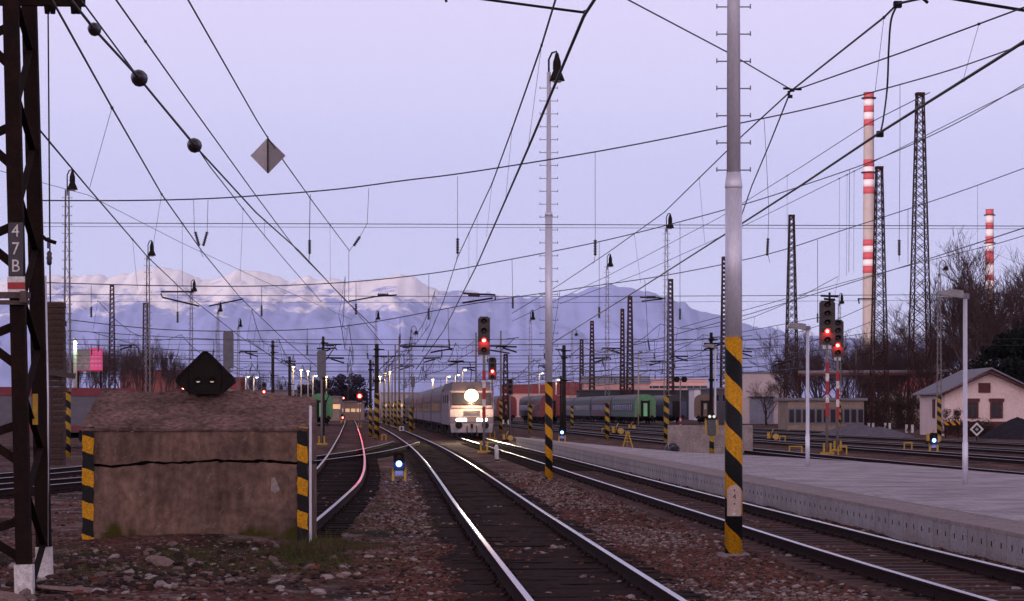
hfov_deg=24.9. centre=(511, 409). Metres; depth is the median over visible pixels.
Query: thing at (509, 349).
steady arm
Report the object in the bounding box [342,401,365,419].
building
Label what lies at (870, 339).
bare tree
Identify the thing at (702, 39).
overhead wire
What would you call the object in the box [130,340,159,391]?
bare tree
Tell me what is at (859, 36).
overhead wire
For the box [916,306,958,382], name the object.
bare tree
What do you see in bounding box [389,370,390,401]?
yard lamp
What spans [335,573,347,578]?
rubble stone
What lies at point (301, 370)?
yard lamp
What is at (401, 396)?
building
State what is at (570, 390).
row house
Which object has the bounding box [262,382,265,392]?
railway signal
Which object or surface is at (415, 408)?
passenger coach
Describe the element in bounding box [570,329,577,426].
light mast
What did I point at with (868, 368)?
bare tree
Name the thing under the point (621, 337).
lattice tower
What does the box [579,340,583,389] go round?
lattice tower
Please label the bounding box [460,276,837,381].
overhead wire
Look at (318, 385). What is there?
dusky tree
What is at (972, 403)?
window
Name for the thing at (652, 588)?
railway track
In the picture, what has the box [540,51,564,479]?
light mast
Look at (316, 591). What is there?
rubble stone
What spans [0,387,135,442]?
freight wagon
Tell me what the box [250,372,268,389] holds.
bare tree
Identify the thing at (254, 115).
overhead wire
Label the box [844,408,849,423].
window
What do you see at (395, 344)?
cross span
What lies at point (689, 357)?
overhead wire
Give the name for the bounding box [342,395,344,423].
railway signal
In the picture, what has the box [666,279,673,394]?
lattice tower
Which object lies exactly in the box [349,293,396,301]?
steady arm
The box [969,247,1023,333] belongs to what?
bare tree
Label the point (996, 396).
pink house
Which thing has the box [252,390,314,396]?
building
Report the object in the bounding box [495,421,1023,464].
railway track
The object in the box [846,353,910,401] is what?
bare tree
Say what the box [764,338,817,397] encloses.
bare tree
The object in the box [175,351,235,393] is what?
diamond lantern
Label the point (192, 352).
overhead wire
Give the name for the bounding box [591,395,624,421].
parked coach
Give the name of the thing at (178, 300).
steady arm
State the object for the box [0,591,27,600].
rubble stone
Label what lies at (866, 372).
pipe bridge
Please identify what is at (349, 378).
overhead wire
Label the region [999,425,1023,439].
coal heap
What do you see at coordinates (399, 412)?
mast
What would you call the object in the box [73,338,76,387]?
yard lamp
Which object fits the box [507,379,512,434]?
railway signal
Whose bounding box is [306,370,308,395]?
yard lamp
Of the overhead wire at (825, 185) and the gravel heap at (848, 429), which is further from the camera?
the gravel heap at (848, 429)
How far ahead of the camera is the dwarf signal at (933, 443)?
112.04 m
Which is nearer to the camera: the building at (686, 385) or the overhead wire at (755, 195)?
the overhead wire at (755, 195)
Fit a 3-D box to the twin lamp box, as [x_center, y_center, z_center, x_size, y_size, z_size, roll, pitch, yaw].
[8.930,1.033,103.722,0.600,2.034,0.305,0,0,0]
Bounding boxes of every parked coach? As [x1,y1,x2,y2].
[494,395,516,422]
[519,396,541,421]
[530,395,559,422]
[566,397,584,420]
[573,396,602,420]
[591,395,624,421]
[611,394,655,422]
[651,395,685,422]
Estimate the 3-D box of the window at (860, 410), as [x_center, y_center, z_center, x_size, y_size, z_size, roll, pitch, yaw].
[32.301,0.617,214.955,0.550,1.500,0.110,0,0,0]
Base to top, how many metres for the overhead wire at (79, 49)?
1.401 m
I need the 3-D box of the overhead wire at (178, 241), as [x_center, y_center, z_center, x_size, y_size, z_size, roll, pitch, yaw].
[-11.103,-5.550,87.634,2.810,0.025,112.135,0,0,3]
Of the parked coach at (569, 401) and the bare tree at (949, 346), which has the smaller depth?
the bare tree at (949, 346)
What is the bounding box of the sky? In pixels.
[0,0,1023,341]
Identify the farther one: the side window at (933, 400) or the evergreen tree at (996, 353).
the evergreen tree at (996, 353)
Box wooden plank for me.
[37,585,113,593]
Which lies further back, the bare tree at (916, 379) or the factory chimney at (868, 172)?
the factory chimney at (868, 172)
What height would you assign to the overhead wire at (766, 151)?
0.723 m
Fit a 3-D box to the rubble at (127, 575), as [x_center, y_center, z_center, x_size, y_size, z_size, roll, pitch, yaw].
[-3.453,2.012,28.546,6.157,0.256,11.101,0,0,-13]
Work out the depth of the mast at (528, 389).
299.93 m
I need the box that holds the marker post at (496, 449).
[494,445,498,461]
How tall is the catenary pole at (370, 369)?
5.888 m
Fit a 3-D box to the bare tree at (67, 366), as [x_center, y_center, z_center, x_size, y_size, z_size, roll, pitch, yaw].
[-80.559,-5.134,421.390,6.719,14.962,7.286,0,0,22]
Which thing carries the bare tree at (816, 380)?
on the ground at (349, 439)
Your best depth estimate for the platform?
47.81 m
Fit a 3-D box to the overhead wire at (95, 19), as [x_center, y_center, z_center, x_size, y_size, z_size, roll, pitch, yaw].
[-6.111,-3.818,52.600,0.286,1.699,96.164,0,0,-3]
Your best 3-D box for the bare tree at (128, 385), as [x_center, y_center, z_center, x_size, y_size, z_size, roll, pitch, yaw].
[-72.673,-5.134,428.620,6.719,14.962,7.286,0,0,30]
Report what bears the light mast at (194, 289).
on the ground at (349, 439)
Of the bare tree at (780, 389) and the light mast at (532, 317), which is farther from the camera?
the bare tree at (780, 389)
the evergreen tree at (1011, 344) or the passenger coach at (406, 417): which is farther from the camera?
the passenger coach at (406, 417)
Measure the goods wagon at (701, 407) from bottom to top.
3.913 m
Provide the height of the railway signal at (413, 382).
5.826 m
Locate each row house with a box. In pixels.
[502,384,544,416]
[553,382,581,397]
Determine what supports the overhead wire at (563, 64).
hanging from the overhead wire at (548, 22)
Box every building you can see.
[120,370,181,392]
[230,378,247,390]
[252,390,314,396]
[330,396,341,420]
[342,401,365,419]
[381,392,418,416]
[575,390,688,418]
[581,376,650,389]
[650,379,707,389]
[687,388,700,419]
[698,388,724,422]
[775,398,867,430]
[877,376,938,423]
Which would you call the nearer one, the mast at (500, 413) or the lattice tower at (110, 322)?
the mast at (500, 413)
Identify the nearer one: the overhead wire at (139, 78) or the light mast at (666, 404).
the overhead wire at (139, 78)
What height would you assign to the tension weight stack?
5.982 m
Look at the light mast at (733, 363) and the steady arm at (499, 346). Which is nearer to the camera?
the light mast at (733, 363)
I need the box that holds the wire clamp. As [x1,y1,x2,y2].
[783,87,801,97]
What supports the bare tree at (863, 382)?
on the ground at (349, 439)
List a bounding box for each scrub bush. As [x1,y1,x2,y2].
[864,393,905,425]
[864,402,888,426]
[864,404,877,423]
[866,393,919,428]
[883,397,919,428]
[942,408,962,435]
[942,416,996,436]
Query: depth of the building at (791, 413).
215.00 m
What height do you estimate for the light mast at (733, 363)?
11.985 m
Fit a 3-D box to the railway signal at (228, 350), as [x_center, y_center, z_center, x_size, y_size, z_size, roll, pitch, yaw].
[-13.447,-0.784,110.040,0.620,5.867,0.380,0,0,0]
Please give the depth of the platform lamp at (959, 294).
50.78 m
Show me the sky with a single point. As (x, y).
(351, 93)
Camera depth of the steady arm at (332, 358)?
219.95 m
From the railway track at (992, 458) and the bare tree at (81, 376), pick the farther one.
the bare tree at (81, 376)
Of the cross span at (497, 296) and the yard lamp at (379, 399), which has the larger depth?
the yard lamp at (379, 399)
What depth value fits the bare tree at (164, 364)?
429.85 m
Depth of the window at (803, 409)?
214.88 m
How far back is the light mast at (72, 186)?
98.98 m
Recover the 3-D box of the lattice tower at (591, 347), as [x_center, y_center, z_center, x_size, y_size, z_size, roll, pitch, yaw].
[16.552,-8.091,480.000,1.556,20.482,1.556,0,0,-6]
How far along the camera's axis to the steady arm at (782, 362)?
249.95 m
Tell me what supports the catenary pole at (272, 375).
on the ground at (349, 439)
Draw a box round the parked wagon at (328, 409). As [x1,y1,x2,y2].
[311,393,332,423]
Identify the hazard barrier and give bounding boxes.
[944,421,959,437]
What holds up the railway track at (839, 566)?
on the ground at (349, 439)
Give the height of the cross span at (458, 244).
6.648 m
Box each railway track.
[0,424,318,482]
[0,441,424,499]
[317,419,380,539]
[363,420,708,600]
[397,420,1023,600]
[494,423,1023,474]
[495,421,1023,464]
[512,420,1023,454]
[557,421,1023,446]
[558,420,823,432]
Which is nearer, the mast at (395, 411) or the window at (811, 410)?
the window at (811, 410)
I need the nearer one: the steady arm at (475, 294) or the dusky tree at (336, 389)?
the steady arm at (475, 294)
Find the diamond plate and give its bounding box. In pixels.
[251,138,284,172]
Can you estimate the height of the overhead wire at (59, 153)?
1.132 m
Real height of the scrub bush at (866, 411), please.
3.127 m
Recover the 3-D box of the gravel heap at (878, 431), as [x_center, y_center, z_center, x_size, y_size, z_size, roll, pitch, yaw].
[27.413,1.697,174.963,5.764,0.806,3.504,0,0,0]
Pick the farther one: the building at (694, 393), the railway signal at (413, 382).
the building at (694, 393)
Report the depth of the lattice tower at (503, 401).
299.69 m
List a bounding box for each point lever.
[502,431,512,441]
[611,423,623,434]
[766,429,778,440]
[925,429,940,443]
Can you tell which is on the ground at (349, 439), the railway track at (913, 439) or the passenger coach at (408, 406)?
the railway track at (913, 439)
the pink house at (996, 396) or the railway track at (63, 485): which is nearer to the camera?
the railway track at (63, 485)
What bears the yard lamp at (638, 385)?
on the ground at (349, 439)
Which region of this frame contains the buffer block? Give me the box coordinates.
[81,388,317,541]
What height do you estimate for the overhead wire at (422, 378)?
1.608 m
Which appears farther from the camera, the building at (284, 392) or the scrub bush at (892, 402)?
the building at (284, 392)
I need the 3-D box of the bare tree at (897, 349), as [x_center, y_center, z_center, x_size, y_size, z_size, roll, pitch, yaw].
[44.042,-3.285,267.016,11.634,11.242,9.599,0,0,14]
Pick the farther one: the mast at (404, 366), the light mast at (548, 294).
the mast at (404, 366)
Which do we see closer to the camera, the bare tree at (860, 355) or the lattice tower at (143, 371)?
the bare tree at (860, 355)
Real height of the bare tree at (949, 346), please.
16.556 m
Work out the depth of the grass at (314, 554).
32.11 m
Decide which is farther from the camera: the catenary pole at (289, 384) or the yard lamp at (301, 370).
the yard lamp at (301, 370)
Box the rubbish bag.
[665,443,679,451]
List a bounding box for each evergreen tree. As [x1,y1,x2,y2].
[967,329,1023,369]
[977,327,1023,382]
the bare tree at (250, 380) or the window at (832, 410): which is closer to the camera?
the window at (832, 410)
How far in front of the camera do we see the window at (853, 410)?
214.88 m
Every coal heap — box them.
[980,417,1023,438]
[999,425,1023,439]
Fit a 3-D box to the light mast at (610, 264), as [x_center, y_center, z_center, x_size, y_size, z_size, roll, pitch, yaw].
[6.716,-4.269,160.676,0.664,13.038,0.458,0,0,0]
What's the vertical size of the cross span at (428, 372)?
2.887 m
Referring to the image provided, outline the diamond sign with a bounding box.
[970,423,983,440]
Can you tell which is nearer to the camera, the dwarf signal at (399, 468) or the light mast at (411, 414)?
the dwarf signal at (399, 468)
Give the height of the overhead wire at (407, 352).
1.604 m
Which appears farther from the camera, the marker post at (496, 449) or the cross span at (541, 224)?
the marker post at (496, 449)
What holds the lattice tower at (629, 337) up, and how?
on the ground at (349, 439)
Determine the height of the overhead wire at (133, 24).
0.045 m
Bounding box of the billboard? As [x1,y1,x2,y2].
[77,348,102,387]
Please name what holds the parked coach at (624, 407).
on the railway track at (785, 430)
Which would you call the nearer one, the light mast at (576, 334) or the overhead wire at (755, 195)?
the overhead wire at (755, 195)
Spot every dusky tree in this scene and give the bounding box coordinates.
[294,376,332,396]
[327,373,372,410]
[330,385,352,400]
[351,388,367,417]
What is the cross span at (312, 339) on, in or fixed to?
hanging from the cross span at (817, 315)
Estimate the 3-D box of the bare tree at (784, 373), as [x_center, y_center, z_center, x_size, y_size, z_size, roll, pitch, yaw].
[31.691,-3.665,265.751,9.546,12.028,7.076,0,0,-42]
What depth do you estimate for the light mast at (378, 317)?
225.90 m
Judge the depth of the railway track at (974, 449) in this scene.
131.00 m
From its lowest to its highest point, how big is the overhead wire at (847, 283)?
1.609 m
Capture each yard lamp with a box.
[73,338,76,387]
[300,369,302,396]
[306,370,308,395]
[312,374,316,394]
[379,375,380,421]
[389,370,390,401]
[555,378,558,422]
[638,351,642,424]
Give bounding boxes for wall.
[668,425,752,453]
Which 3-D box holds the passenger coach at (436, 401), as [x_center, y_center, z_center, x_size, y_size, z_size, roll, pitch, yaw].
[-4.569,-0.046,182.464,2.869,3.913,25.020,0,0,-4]
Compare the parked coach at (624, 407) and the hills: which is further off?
the hills
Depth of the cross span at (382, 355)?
249.97 m
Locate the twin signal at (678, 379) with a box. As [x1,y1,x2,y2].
[674,376,686,424]
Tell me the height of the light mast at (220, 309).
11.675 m
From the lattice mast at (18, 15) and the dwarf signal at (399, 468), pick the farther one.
the dwarf signal at (399, 468)
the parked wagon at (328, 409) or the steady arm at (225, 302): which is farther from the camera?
the parked wagon at (328, 409)
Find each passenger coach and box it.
[405,396,408,422]
[407,394,416,424]
[411,392,422,426]
[417,390,429,428]
[423,388,438,430]
[431,386,470,434]
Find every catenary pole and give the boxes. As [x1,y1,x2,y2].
[270,340,278,392]
[287,356,294,395]
[321,336,341,435]
[368,360,374,436]
[373,344,399,438]
[555,345,570,434]
[559,376,561,425]
[708,332,717,412]
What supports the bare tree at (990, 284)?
on the ground at (349, 439)
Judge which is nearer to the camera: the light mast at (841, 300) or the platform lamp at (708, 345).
the platform lamp at (708, 345)
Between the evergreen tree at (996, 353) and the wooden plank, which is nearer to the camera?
the wooden plank
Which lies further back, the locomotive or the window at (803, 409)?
the window at (803, 409)
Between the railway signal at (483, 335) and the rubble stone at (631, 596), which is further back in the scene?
the railway signal at (483, 335)
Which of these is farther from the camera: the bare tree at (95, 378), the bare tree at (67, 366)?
the bare tree at (67, 366)
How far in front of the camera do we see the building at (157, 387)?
520.00 m
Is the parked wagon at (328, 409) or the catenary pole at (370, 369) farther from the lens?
the parked wagon at (328, 409)
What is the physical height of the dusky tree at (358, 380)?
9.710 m
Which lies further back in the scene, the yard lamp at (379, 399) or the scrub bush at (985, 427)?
the yard lamp at (379, 399)
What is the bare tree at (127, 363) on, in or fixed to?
on the ground at (349, 439)
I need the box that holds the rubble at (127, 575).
[0,539,433,600]
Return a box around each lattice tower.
[108,285,115,387]
[142,303,148,391]
[502,354,508,424]
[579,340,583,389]
[589,321,594,389]
[619,309,624,394]
[626,297,633,394]
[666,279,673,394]
[720,256,724,387]
[784,214,798,397]
[868,166,890,428]
[905,92,932,432]
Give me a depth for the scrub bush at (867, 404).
259.65 m
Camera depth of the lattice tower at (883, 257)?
228.37 m
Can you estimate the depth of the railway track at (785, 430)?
229.83 m
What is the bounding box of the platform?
[514,437,1023,567]
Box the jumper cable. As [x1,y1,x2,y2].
[876,1,901,136]
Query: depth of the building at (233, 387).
501.43 m
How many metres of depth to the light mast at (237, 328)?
244.96 m
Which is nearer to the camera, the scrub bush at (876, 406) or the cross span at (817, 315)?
the cross span at (817, 315)
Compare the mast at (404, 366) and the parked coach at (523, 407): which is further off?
the parked coach at (523, 407)
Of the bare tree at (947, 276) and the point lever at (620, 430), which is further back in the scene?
the bare tree at (947, 276)
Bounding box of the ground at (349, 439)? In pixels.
[0,410,1023,600]
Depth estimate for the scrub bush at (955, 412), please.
175.96 m
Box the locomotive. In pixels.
[441,362,493,437]
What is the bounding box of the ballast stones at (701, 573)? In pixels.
[0,473,1023,600]
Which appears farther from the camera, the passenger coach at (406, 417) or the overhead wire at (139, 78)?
the passenger coach at (406, 417)
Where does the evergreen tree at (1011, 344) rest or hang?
on the ground at (349, 439)
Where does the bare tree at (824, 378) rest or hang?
on the ground at (349, 439)
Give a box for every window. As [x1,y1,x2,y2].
[788,408,794,423]
[795,408,800,423]
[802,408,805,423]
[809,408,814,423]
[816,408,821,423]
[823,408,828,423]
[830,408,835,423]
[841,408,842,423]
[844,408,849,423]
[851,408,856,423]
[858,408,863,423]
[932,399,934,417]
[967,398,979,417]
[978,383,990,392]
[989,398,1003,417]
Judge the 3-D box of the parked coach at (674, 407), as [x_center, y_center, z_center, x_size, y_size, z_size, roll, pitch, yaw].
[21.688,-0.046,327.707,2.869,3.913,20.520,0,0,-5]
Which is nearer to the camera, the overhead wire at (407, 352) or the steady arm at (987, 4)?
the steady arm at (987, 4)
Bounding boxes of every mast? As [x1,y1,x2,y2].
[0,0,85,593]
[62,169,77,457]
[144,240,155,391]
[188,279,196,363]
[216,302,222,354]
[236,318,242,389]
[374,310,379,392]
[383,357,392,424]
[387,351,397,426]
[391,362,397,423]
[394,345,409,427]
[398,337,413,430]
[403,354,416,425]
[408,326,418,433]
[475,333,477,381]
[499,331,518,432]
[528,310,534,432]
[528,356,540,423]
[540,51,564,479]
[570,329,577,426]
[604,254,612,438]
[663,213,673,441]
[716,0,750,556]
[838,293,843,426]
[855,348,867,395]
[936,260,948,438]
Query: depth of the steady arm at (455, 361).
259.95 m
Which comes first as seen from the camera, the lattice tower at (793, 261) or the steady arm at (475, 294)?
the steady arm at (475, 294)
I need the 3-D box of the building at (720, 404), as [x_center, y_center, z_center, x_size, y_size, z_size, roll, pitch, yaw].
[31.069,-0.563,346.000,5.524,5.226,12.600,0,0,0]
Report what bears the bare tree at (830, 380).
on the ground at (349, 439)
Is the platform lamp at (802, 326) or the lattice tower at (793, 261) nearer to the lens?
the platform lamp at (802, 326)
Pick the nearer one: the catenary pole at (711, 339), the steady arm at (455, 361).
the catenary pole at (711, 339)
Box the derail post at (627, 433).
[622,431,632,447]
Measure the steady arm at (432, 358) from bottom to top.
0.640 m
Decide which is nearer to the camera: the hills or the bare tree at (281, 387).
the bare tree at (281, 387)
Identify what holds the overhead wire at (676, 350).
hanging from the cross span at (428, 372)
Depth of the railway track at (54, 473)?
69.50 m
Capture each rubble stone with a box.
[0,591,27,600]
[311,588,325,594]
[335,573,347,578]
[626,594,634,598]
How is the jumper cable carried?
hanging from the overhead wire at (859, 36)
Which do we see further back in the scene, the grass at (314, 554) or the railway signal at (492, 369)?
the railway signal at (492, 369)
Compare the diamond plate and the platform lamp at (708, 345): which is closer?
the diamond plate
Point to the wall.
(690, 438)
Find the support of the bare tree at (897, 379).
on the ground at (349, 439)
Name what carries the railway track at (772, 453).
on the ground at (349, 439)
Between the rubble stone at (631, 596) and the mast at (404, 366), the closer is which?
the rubble stone at (631, 596)
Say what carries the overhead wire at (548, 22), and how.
hanging from the cross span at (395, 344)
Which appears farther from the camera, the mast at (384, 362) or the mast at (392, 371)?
the mast at (392, 371)
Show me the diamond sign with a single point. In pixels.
(976, 429)
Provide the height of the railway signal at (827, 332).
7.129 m
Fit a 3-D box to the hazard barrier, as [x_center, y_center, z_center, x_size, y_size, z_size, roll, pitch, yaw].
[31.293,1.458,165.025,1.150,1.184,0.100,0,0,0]
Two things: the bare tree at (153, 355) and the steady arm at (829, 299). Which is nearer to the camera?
the steady arm at (829, 299)
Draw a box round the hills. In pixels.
[0,266,998,409]
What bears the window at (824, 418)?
in the building at (791, 413)
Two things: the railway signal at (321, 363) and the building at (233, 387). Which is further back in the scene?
the building at (233, 387)
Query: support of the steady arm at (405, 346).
attached to the overhead wire at (407, 352)
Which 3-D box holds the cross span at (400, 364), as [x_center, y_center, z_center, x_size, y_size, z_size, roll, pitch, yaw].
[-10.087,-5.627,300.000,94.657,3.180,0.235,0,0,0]
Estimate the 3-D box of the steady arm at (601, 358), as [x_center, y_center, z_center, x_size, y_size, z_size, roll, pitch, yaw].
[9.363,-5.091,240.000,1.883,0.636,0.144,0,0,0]
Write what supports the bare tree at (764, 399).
on the ground at (349, 439)
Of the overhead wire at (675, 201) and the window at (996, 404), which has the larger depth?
the window at (996, 404)
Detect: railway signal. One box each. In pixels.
[223,331,233,390]
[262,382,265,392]
[317,350,326,444]
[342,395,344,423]
[357,390,362,426]
[411,376,415,427]
[477,316,490,452]
[488,357,496,438]
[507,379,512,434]
[819,300,834,454]
[832,320,843,450]
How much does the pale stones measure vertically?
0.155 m
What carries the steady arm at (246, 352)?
attached to the overhead wire at (192, 352)
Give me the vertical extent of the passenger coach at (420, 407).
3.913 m
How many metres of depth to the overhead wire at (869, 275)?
96.19 m
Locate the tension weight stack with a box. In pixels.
[46,14,75,464]
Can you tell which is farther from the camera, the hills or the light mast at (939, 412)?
the hills
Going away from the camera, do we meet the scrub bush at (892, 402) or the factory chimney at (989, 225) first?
the scrub bush at (892, 402)
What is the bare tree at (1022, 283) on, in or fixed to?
on the ground at (349, 439)
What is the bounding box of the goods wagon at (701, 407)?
[694,394,713,423]
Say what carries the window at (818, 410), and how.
in the building at (791, 413)
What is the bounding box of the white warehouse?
[742,372,787,423]
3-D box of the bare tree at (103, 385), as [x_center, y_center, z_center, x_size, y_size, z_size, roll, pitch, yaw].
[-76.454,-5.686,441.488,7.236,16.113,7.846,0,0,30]
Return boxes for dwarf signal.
[392,452,405,480]
[558,426,565,441]
[929,433,938,451]
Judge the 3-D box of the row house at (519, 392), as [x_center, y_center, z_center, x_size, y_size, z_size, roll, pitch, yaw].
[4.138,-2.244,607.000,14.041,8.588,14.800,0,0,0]
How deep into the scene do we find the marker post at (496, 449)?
91.39 m
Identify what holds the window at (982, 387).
in the pink house at (996, 396)
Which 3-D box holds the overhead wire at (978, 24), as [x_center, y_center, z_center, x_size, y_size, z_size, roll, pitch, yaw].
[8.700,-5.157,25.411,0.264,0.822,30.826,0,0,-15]
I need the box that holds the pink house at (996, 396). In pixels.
[912,367,1023,435]
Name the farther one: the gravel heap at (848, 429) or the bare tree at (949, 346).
the bare tree at (949, 346)
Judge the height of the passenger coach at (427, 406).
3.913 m
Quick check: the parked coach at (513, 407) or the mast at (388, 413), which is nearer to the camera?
the mast at (388, 413)
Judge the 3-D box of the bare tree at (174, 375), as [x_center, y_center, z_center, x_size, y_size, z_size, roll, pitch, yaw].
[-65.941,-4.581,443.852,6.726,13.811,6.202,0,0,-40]
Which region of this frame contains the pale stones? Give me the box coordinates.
[317,489,1021,599]
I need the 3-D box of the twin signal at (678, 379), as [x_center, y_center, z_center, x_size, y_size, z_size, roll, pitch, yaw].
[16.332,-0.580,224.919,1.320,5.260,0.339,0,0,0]
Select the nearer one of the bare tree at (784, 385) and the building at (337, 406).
the bare tree at (784, 385)
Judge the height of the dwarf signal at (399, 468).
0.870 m
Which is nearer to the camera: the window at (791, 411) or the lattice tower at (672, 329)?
the window at (791, 411)
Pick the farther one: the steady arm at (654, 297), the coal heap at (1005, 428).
the coal heap at (1005, 428)
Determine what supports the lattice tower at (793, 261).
on the ground at (349, 439)
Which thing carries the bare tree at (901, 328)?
on the ground at (349, 439)
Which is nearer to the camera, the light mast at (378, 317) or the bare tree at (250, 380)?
the light mast at (378, 317)
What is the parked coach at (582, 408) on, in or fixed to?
on the railway track at (785, 430)
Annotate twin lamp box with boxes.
[705,410,717,453]
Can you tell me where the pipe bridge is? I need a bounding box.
[798,369,958,426]
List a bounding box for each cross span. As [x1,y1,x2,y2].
[43,44,1023,263]
[43,223,965,228]
[47,84,1023,322]
[47,294,1016,302]
[68,168,1023,354]
[68,330,751,361]
[68,339,653,344]
[68,343,747,370]
[68,364,751,382]
[80,373,724,385]
[102,355,742,377]
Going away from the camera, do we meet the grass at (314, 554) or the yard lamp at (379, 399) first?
the grass at (314, 554)
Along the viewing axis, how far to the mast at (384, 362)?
304.94 m
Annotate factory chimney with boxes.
[861,92,875,403]
[983,209,995,362]
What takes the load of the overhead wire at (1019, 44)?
hanging from the jumper cable
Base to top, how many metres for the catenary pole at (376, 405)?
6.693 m
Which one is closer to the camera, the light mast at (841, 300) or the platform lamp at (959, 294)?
the platform lamp at (959, 294)
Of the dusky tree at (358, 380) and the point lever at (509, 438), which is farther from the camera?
the dusky tree at (358, 380)
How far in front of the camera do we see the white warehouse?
330.00 m
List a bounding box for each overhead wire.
[1,171,351,319]
[41,131,287,365]
[51,0,316,366]
[70,0,375,328]
[80,0,320,300]
[92,302,294,388]
[115,0,382,343]
[187,0,348,280]
[247,311,317,388]
[338,280,352,389]
[366,292,434,388]
[400,338,477,389]
[416,0,595,368]
[422,0,555,351]
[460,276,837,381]
[477,301,879,386]
[498,317,882,388]
[513,92,929,320]
[513,94,786,312]
[544,40,1023,348]
[558,349,816,388]
[560,86,1023,303]
[577,185,1023,357]
[628,0,786,86]
[680,235,1023,327]
[742,95,788,213]
[791,0,917,90]
[799,7,1023,87]
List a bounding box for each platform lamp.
[702,344,716,414]
[787,323,810,465]
[938,289,968,483]
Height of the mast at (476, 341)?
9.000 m
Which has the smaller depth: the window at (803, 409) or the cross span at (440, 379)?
the window at (803, 409)
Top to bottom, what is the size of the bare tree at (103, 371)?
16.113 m
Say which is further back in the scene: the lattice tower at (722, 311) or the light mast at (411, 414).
the lattice tower at (722, 311)
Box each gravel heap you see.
[818,423,871,434]
[846,426,913,436]
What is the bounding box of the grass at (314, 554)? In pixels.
[0,488,1022,595]
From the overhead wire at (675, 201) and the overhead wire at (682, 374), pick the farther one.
the overhead wire at (682, 374)
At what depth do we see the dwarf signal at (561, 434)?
148.49 m
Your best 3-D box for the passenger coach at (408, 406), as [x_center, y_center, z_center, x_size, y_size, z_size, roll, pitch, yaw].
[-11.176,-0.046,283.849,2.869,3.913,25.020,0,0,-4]
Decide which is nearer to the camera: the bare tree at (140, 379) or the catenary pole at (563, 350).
the catenary pole at (563, 350)
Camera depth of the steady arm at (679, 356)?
239.94 m
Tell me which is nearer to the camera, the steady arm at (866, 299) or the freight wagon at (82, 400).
the freight wagon at (82, 400)
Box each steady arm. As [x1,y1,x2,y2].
[120,345,136,349]
[160,291,198,306]
[209,298,242,306]
[239,351,257,356]
[326,357,343,363]
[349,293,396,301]
[400,345,452,352]
[424,357,440,362]
[445,0,584,13]
[448,360,463,365]
[462,292,495,303]
[490,345,509,353]
[496,346,516,352]
[594,357,610,361]
[601,347,620,353]
[640,296,665,301]
[671,355,687,360]
[704,342,724,349]
[774,360,791,365]
[821,292,838,301]
[858,298,876,303]
[923,0,1023,11]
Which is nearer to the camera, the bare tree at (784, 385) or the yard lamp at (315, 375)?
the bare tree at (784, 385)
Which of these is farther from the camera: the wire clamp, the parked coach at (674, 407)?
the parked coach at (674, 407)
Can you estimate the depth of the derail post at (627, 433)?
118.82 m
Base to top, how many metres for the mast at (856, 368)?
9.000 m
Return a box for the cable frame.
[903,442,912,449]
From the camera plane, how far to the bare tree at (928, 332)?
260.38 m
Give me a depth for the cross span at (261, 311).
99.98 m
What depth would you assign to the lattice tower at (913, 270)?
204.78 m
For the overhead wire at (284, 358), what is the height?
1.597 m
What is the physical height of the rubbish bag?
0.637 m
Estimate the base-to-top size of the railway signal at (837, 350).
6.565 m
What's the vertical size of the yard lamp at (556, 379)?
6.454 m
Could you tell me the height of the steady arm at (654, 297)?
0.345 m
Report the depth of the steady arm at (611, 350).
219.94 m
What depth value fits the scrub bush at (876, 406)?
253.70 m
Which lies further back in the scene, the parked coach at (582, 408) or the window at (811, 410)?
the parked coach at (582, 408)
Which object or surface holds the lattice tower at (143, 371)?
on the ground at (349, 439)
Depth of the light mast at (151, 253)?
131.91 m
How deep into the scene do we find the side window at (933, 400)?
184.34 m
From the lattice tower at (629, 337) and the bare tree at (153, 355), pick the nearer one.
the lattice tower at (629, 337)
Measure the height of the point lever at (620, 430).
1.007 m
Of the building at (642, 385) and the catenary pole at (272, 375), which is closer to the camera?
the catenary pole at (272, 375)
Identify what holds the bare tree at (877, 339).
on the ground at (349, 439)
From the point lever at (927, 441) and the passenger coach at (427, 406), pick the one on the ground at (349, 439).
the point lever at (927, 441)
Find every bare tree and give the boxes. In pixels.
[66,345,72,387]
[66,355,106,387]
[81,336,108,387]
[91,336,128,387]
[97,340,116,387]
[107,333,144,387]
[110,341,141,387]
[128,333,168,391]
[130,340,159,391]
[147,335,193,391]
[161,351,188,389]
[236,368,258,390]
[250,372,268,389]
[274,374,294,389]
[745,381,792,424]
[749,326,824,397]
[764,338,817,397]
[768,367,802,397]
[784,324,831,397]
[787,336,875,397]
[803,344,852,397]
[823,330,893,426]
[829,339,909,423]
[830,353,880,397]
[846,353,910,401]
[848,326,890,397]
[848,333,936,426]
[854,322,898,394]
[864,304,945,388]
[865,333,912,427]
[891,336,953,387]
[892,270,1023,369]
[894,330,948,422]
[896,226,1023,368]
[902,275,1023,373]
[911,281,985,375]
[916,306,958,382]
[931,245,1023,361]
[967,265,1023,360]
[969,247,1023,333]
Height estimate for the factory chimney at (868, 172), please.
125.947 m
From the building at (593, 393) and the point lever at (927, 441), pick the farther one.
the building at (593, 393)

